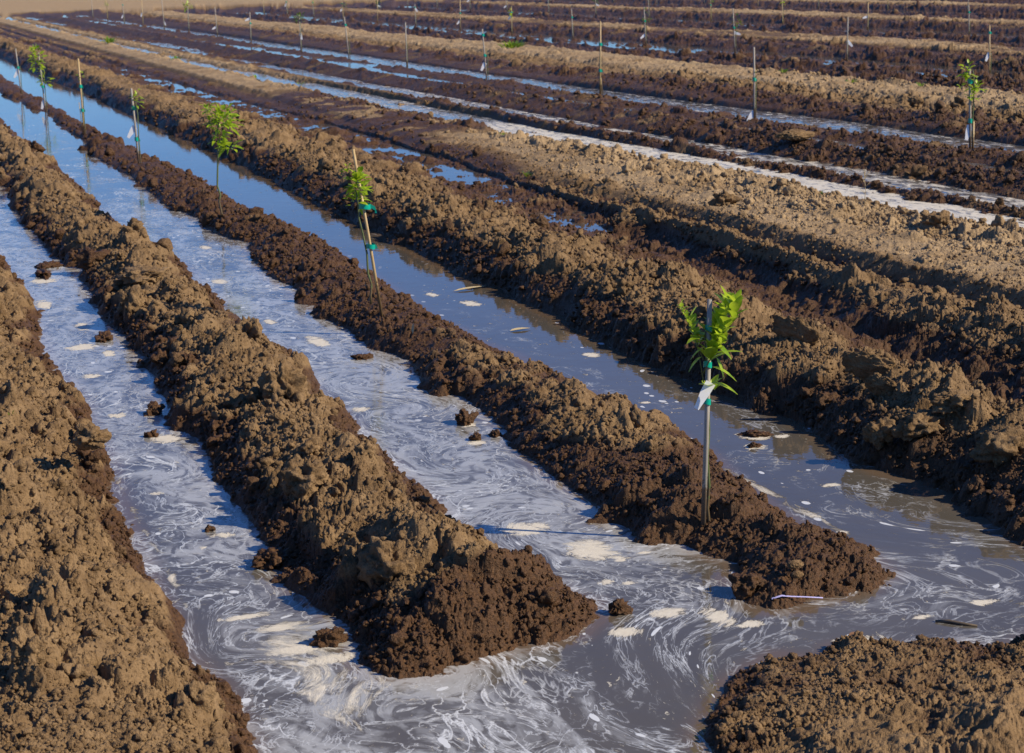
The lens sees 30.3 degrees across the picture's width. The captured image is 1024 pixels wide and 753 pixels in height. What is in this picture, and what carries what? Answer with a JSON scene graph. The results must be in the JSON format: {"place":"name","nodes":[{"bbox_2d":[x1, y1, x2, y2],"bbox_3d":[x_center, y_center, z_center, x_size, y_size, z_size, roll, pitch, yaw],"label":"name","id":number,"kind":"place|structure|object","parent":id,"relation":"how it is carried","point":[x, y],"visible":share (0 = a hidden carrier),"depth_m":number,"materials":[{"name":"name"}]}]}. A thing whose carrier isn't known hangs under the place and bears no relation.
{"place":"outdoors","nodes":[
{"label":"outdoors","id":0,"kind":"place"},
{"bbox_2d":[62,54,611,231],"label":"water","id":1,"kind":"structure","parent":0,"point":[452,173],"depth_m":23.96,"materials":[{"name":"liquid"}]},
{"bbox_2d":[0,0,1023,752],"bbox_3d":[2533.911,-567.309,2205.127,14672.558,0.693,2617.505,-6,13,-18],"label":"ground","id":2,"kind":"structure","parent":0,"point":[984,722],"depth_m":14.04,"materials":[{"name":"soil"}]},
{"bbox_2d":[14,48,22,93],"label":"staked sapling","id":3,"kind":"object","parent":2,"relation":"on","point":[17,73],"visible":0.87,"depth_m":40.15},
{"bbox_2d":[11,626,45,664],"bbox_3d":[-1.609,0.902,6.279,0.114,0.147,0.127,-6,13,-18],"label":"soil clod","id":4,"kind":"object","parent":2,"relation":"on","point":[27,647],"visible":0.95,"depth_m":6.25,"materials":[{"name":"brown soil"}]},
{"bbox_2d":[27,45,54,112],"bbox_3d":[-8.722,-5.460,35.023,0.447,1.416,0.356,2,13,17],"label":"staked sapling","id":5,"kind":"object","parent":2,"relation":"on","point":[44,101],"visible":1,"depth_m":34.99,"materials":[{"name":"green plant"}]},
{"bbox_2d":[77,58,85,134],"bbox_3d":[-6.701,-4.321,29.576,0.161,1.300,0.108,0,13,9],"label":"staked sapling","id":6,"kind":"object","parent":2,"relation":"on","point":[82,109],"visible":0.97,"depth_m":29.58,"materials":[{"name":"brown wood"}]},
{"bbox_2d":[70,422,111,450],"bbox_3d":[-2.067,0.299,9.288,0.203,0.155,0.211,-6,13,-18],"label":"soil clod","id":7,"kind":"object","parent":2,"relation":"on","point":[90,436],"visible":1,"depth_m":9.25,"materials":[{"name":"brown soil"}]},
{"bbox_2d":[94,330,113,342],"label":"soil clod","id":8,"kind":"object","parent":2,"relation":"on","point":[102,336],"visible":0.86,"depth_m":13.37,"materials":[{"name":"brown soil"}]},
{"bbox_2d":[103,36,115,42],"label":"grass tuft","id":9,"kind":"object","parent":2,"relation":"on","point":[109,40],"visible":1,"depth_m":61.17,"materials":[{"name":"green plant"}]},
{"bbox_2d":[127,88,144,163],"bbox_3d":[-4.844,-3.176,24.438,0.263,1.091,0.153,-6,13,-18],"label":"staked sapling","id":10,"kind":"object","parent":2,"relation":"on","point":[133,129],"visible":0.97,"depth_m":24.43,"materials":[{"name":"green plant"}]},
{"bbox_2d":[116,265,169,284],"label":"soil clod","id":11,"kind":"object","parent":2,"relation":"on","point":[139,274],"visible":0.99,"depth_m":14.50,"materials":[{"name":"brown soil"}]},
{"bbox_2d":[161,0,165,29],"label":"staked sapling","id":12,"kind":"object","parent":2,"relation":"on","point":[164,23],"visible":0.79,"depth_m":74.32,"materials":[{"name":"wood"}]},
{"bbox_2d":[183,0,192,31],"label":"staked sapling","id":13,"kind":"object","parent":2,"relation":"on","point":[187,12],"visible":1,"depth_m":69.07,"materials":[{"name":"plant"}]},
{"bbox_2d":[212,7,217,36],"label":"staked sapling","id":14,"kind":"object","parent":2,"relation":"on","point":[216,27],"visible":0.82,"depth_m":63.96,"materials":[{"name":"wood"}]},
{"bbox_2d":[199,103,243,216],"bbox_3d":[-2.820,-2.136,18.705,0.412,1.145,0.414,-11,15,-34],"label":"sapling","id":15,"kind":"object","parent":2,"relation":"on","point":[223,143],"visible":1,"depth_m":18.65,"materials":[{"name":"green plant"}]},
{"bbox_2d":[245,12,251,41],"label":"staked sapling","id":16,"kind":"object","parent":2,"relation":"on","point":[247,19],"visible":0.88,"depth_m":58.72,"materials":[{"name":"wood"}]},
{"bbox_2d":[257,357,310,399],"bbox_3d":[-1.266,0.059,10.557,0.300,0.332,0.223,-6,13,-18],"label":"soil clod","id":17,"kind":"object","parent":2,"relation":"on","point":[286,380],"visible":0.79,"depth_m":10.50,"materials":[{"name":"brown soil"}]},
{"bbox_2d":[292,12,304,51],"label":"staked sapling","id":18,"kind":"object","parent":2,"relation":"on","point":[299,15],"visible":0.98,"depth_m":51.86,"materials":[{"name":"green plant"}]},
{"bbox_2d":[279,457,328,502],"bbox_3d":[-0.957,0.505,8.798,0.238,0.241,0.243,-10,15,-32],"label":"soil clod","id":19,"kind":"object","parent":2,"relation":"on","point":[304,481],"visible":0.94,"depth_m":8.74,"materials":[{"name":"brown soil"}]},
{"bbox_2d":[344,17,350,58],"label":"staked sapling","id":20,"kind":"object","parent":2,"relation":"on","point":[345,24],"visible":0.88,"depth_m":47.22,"materials":[{"name":"brown wood"}]},
{"bbox_2d":[339,149,382,316],"bbox_3d":[-1.045,-0.970,13.125,0.255,1.217,0.238,-6,13,-18],"label":"staked sapling","id":21,"kind":"object","parent":2,"relation":"on","point":[358,174],"visible":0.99,"depth_m":13.09,"materials":[{"name":"green plant"}]},
{"bbox_2d":[375,0,381,23],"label":"staked sapling","id":22,"kind":"object","parent":2,"relation":"on","point":[377,4],"visible":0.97,"depth_m":77.93,"materials":[{"name":"grey wood"}]},
{"bbox_2d":[356,536,416,587],"bbox_3d":[-0.501,0.778,7.625,0.263,0.262,0.290,-1,13,5],"label":"soil clod","id":23,"kind":"object","parent":2,"relation":"on","point":[388,560],"visible":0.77,"depth_m":7.57,"materials":[{"name":"brown soil"}]},
{"bbox_2d":[405,22,407,67],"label":"staked sapling","id":24,"kind":"object","parent":2,"relation":"on","point":[406,48],"visible":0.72,"depth_m":42.62,"materials":[{"name":"wood"}]},
{"bbox_2d":[457,12,460,30],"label":"staked sapling","id":25,"kind":"object","parent":2,"relation":"on","point":[459,21],"visible":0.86,"depth_m":67.63,"materials":[{"name":"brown wood"}]},
{"bbox_2d":[481,29,488,79],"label":"staked sapling","id":26,"kind":"object","parent":2,"relation":"on","point":[484,62],"visible":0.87,"depth_m":37.67,"materials":[{"name":"wood"}]},
{"bbox_2d":[508,6,513,35],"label":"staked sapling","id":27,"kind":"object","parent":2,"relation":"on","point":[510,16],"visible":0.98,"depth_m":62.39,"materials":[{"name":"wood"}]},
{"bbox_2d":[499,40,524,47],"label":"grass tuft","id":28,"kind":"object","parent":2,"relation":"on","point":[511,45],"visible":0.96,"depth_m":48.73,"materials":[{"name":"green plant"}]},
{"bbox_2d":[521,171,532,176],"bbox_3d":[0.203,-2.289,21.298,0.217,0.068,0.149,-6,13,-18],"label":"grass tuft","id":29,"kind":"object","parent":2,"relation":"on","point":[528,173],"visible":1,"depth_m":21.28,"materials":[{"name":"green plant"}]},
{"bbox_2d":[571,9,573,38],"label":"staked sapling","id":30,"kind":"object","parent":2,"relation":"on","point":[572,25],"visible":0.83,"depth_m":57.24,"materials":[{"name":"wood"}]},
{"bbox_2d":[599,21,602,94],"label":"staked sapling","id":31,"kind":"object","parent":2,"relation":"on","point":[600,80],"visible":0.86,"depth_m":32.02,"materials":[{"name":"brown wood"}]},
{"bbox_2d":[641,8,651,45],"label":"staked sapling","id":32,"kind":"object","parent":2,"relation":"on","point":[645,33],"visible":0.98,"depth_m":52.05,"materials":[{"name":"grey plant"}]},
{"bbox_2d":[709,0,713,21],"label":"staked sapling","id":33,"kind":"object","parent":2,"relation":"on","point":[710,2],"visible":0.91,"depth_m":68.12,"materials":[{"name":"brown wood"}]},
{"bbox_2d":[679,285,746,525],"bbox_3d":[0.870,0.193,8.274,0.305,1.180,0.238,-6,13,-18],"label":"staked sapling","id":34,"kind":"object","parent":2,"relation":"on","point":[719,322],"visible":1,"depth_m":8.21,"materials":[{"name":"green plant"}]},
{"bbox_2d":[708,190,742,205],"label":"soil clod","id":35,"kind":"object","parent":2,"relation":"on","point":[723,198],"visible":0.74,"depth_m":17.70,"materials":[{"name":"brown soil"}]},
{"bbox_2d":[731,8,742,52],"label":"staked sapling","id":36,"kind":"object","parent":2,"relation":"on","point":[734,31],"visible":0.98,"depth_m":46.84,"materials":[{"name":"green plant"}]},
{"bbox_2d":[747,47,758,119],"bbox_3d":[3.395,-4.069,26.606,0.192,1.120,0.079,-6,13,-18],"label":"staked sapling","id":37,"kind":"object","parent":2,"relation":"on","point":[752,114],"visible":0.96,"depth_m":26.62,"materials":[{"name":"grey plant"}]},
{"bbox_2d":[779,0,784,24],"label":"staked sapling","id":38,"kind":"object","parent":2,"relation":"on","point":[783,2],"visible":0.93,"depth_m":62.93,"materials":[{"name":"brown wood"}]},
{"bbox_2d":[775,129,814,140],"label":"earth slab","id":39,"kind":"structure","parent":2,"relation":"on","point":[795,134],"depth_m":22.51,"materials":[{"name":"brown soil"}]},
{"bbox_2d":[787,559,803,568],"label":"cobble","id":40,"kind":"object","parent":2,"relation":"on","point":[794,564],"visible":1,"depth_m":7.64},
{"bbox_2d":[772,315,820,345],"bbox_3d":[1.678,-0.260,11.258,0.302,0.256,0.075,28,39,2],"label":"earth slab","id":41,"kind":"object","parent":2,"relation":"on","point":[801,329],"depth_m":11.22,"materials":[{"name":"brown soil"}]},
{"bbox_2d":[791,570,803,578],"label":"cobble","id":42,"kind":"object","parent":2,"relation":"on","point":[796,574],"visible":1,"depth_m":7.58,"materials":[{"name":"beige stone"}]},
{"bbox_2d":[846,17,852,61],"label":"staked sapling","id":43,"kind":"object","parent":2,"relation":"on","point":[849,43],"visible":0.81,"depth_m":41.69,"materials":[{"name":"wood"}]},
{"bbox_2d":[863,2,868,30],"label":"staked sapling","id":44,"kind":"object","parent":2,"relation":"on","point":[867,16],"visible":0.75,"depth_m":57.78,"materials":[{"name":"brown wood"}]},
{"bbox_2d":[862,170,869,205],"bbox_3d":[3.215,-1.723,17.214,0.090,0.360,0.100,6,15,32],"label":"dry weed","id":45,"kind":"object","parent":2,"relation":"on","point":[864,183],"visible":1,"depth_m":17.21,"materials":[{"name":"plant"}]},
{"bbox_2d":[842,351,896,380],"bbox_3d":[1.960,-0.049,10.334,0.343,0.204,0.067,19,42,-1],"label":"earth slab","id":46,"kind":"object","parent":2,"relation":"on","point":[861,365],"depth_m":10.30,"materials":[{"name":"brown soil"}]},
{"bbox_2d":[860,417,895,450],"bbox_3d":[1.861,0.288,9.536,0.163,0.178,0.163,-6,13,-18],"label":"soil clod","id":47,"kind":"object","parent":2,"relation":"on","point":[877,434],"visible":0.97,"depth_m":9.49,"materials":[{"name":"brown soil"}]},
{"bbox_2d":[864,374,896,395],"bbox_3d":[1.972,0.055,10.066,0.203,0.160,0.052,28,50,2],"label":"earth slab","id":48,"kind":"object","parent":2,"relation":"on","point":[877,385],"depth_m":10.04,"materials":[{"name":"brown soil"}]},
{"bbox_2d":[891,409,945,440],"bbox_3d":[2.051,0.247,9.453,0.321,0.157,0.226,-6,13,-18],"label":"soil clod","id":49,"kind":"object","parent":2,"relation":"on","point":[919,423],"visible":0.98,"depth_m":9.40,"materials":[{"name":"brown soil"}]},
{"bbox_2d":[921,210,950,226],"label":"soil clod","id":50,"kind":"object","parent":2,"relation":"on","point":[936,218],"visible":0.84,"depth_m":15.97,"materials":[{"name":"brown soil"}]},
{"bbox_2d":[930,389,979,414],"bbox_3d":[2.220,0.130,9.463,0.274,0.127,0.166,-12,16,-38],"label":"soil clod","id":51,"kind":"object","parent":2,"relation":"on","point":[950,401],"visible":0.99,"depth_m":9.42,"materials":[{"name":"brown soil"}]},
{"bbox_2d":[968,5,970,34],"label":"staked sapling","id":52,"kind":"object","parent":2,"relation":"on","point":[968,19],"visible":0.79,"depth_m":52.57,"materials":[{"name":"brown wood"}]},
{"bbox_2d":[957,59,986,148],"bbox_3d":[5.295,-3.070,21.750,0.388,1.153,0.254,-6,13,-18],"label":"staked sapling","id":53,"kind":"object","parent":2,"relation":"on","point":[969,127],"visible":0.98,"depth_m":21.72,"materials":[{"name":"green plant"}]},
{"bbox_2d":[985,25,991,73],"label":"staked sapling","id":54,"kind":"object","parent":2,"relation":"on","point":[988,53],"visible":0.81,"depth_m":36.52,"materials":[{"name":"grey wood"}]},
{"bbox_2d":[968,424,1023,467],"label":"soil clod","id":55,"kind":"object","parent":2,"relation":"on","point":[997,445],"visible":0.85,"depth_m":8.89,"materials":[{"name":"brown soil"}]},
{"bbox_2d":[0,58,1023,752],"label":"water","id":56,"kind":"structure","parent":0,"point":[672,654],"depth_m":8.67,"materials":[{"name":"grey liquid"}]},
{"bbox_2d":[35,268,51,279],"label":"soil clod","id":57,"kind":"object","parent":56,"relation":"on","point":[44,274],"visible":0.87,"depth_m":16.25,"materials":[{"name":"brown soil"}]},
{"bbox_2d":[34,260,62,268],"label":"soil clod","id":58,"kind":"object","parent":56,"relation":"on","point":[50,264],"visible":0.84,"depth_m":16.77,"materials":[{"name":"brown soil"}]},
{"bbox_2d":[143,429,158,437],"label":"soil clod","id":59,"kind":"object","parent":56,"relation":"on","point":[151,433],"visible":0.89,"depth_m":10.59,"materials":[{"name":"brown soil"}]},
{"bbox_2d":[143,401,165,415],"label":"soil clod","id":60,"kind":"object","parent":56,"relation":"on","point":[155,408],"visible":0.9,"depth_m":11.11,"materials":[{"name":"brown soil"}]},
{"bbox_2d":[204,524,215,532],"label":"soil clod","id":61,"kind":"object","parent":56,"relation":"on","point":[208,528],"visible":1,"depth_m":8.78,"materials":[{"name":"brown soil"}]},
{"bbox_2d":[251,547,288,569],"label":"soil clod","id":62,"kind":"object","parent":56,"relation":"on","point":[270,558],"visible":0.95,"depth_m":8.21,"materials":[{"name":"brown soil"}]},
{"bbox_2d":[309,626,348,647],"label":"soil clod","id":63,"kind":"object","parent":56,"relation":"on","point":[334,636],"visible":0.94,"depth_m":7.26,"materials":[{"name":"brown soil"}]},
{"bbox_2d":[350,353,373,359],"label":"soil clod","id":64,"kind":"object","parent":56,"relation":"on","point":[363,356],"visible":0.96,"depth_m":12.49,"materials":[{"name":"brown soil"}]},
{"bbox_2d":[455,408,478,425],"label":"soil clod","id":65,"kind":"object","parent":56,"relation":"on","point":[463,417],"visible":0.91,"depth_m":10.63,"materials":[{"name":"brown soil"}]},
{"bbox_2d":[455,286,481,290],"bbox_3d":[-0.333,-0.699,14.976,0.300,0.013,0.059,-9,14,-30],"label":"floating husk","id":66,"kind":"object","parent":56,"relation":"on","point":[468,288],"visible":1,"depth_m":14.97,"materials":[{"name":"plant"}]},
{"bbox_2d":[469,432,480,440],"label":"soil clod","id":67,"kind":"object","parent":56,"relation":"on","point":[476,436],"visible":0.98,"depth_m":10.28,"materials":[{"name":"brown soil"}]},
{"bbox_2d":[488,429,502,437],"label":"soil clod","id":68,"kind":"object","parent":56,"relation":"on","point":[496,433],"visible":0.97,"depth_m":10.36,"materials":[{"name":"brown soil"}]},
{"bbox_2d":[608,598,632,614],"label":"soil clod","id":69,"kind":"object","parent":56,"relation":"on","point":[617,606],"visible":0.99,"depth_m":7.50,"materials":[{"name":"brown soil"}]},
{"bbox_2d":[728,572,767,599],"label":"soil clod","id":70,"kind":"object","parent":56,"relation":"on","point":[744,586],"visible":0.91,"depth_m":7.64,"materials":[{"name":"brown soil"}]},
{"bbox_2d":[736,429,773,436],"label":"soil clod","id":71,"kind":"object","parent":56,"relation":"on","point":[752,433],"visible":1,"depth_m":10.18,"materials":[{"name":"brown soil"}]},
{"bbox_2d":[747,442,762,447],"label":"soil clod","id":72,"kind":"object","parent":56,"relation":"on","point":[754,445],"visible":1,"depth_m":9.95,"materials":[{"name":"brown soil"}]},
{"bbox_2d":[772,595,822,598],"bbox_3d":[1.140,0.881,7.547,0.211,0.027,0.016,-3,13,-6],"label":"plastic ribbon","id":73,"kind":"object","parent":56,"relation":"on","point":[796,596],"visible":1,"depth_m":7.55,"materials":[{"name":"white plastic"}]},
{"bbox_2d":[935,619,976,626],"bbox_3d":[1.711,0.948,7.280,0.161,0.018,0.020,4,14,26],"label":"stick","id":74,"kind":"object","parent":56,"relation":"on","point":[954,622],"visible":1,"depth_m":7.28,"materials":[{"name":"brown wood"}]},
{"bbox_2d":[6,15,1023,227],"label":"water","id":75,"kind":"structure","parent":0,"point":[893,199],"depth_m":26.77,"materials":[{"name":"grey liquid"}]},
{"bbox_2d":[237,12,1023,77],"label":"water","id":76,"kind":"structure","parent":0,"point":[661,46],"depth_m":52.98,"materials":[{"name":"liquid"}]},
{"bbox_2d":[405,6,1018,37],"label":"water","id":77,"kind":"structure","parent":0,"point":[800,25],"depth_m":67.01,"materials":[{"name":"liquid"}]},
{"bbox_2d":[533,0,1010,13],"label":"water","id":78,"kind":"structure","parent":0,"point":[902,11],"depth_m":79.93,"materials":[{"name":"liquid"}]}
]}

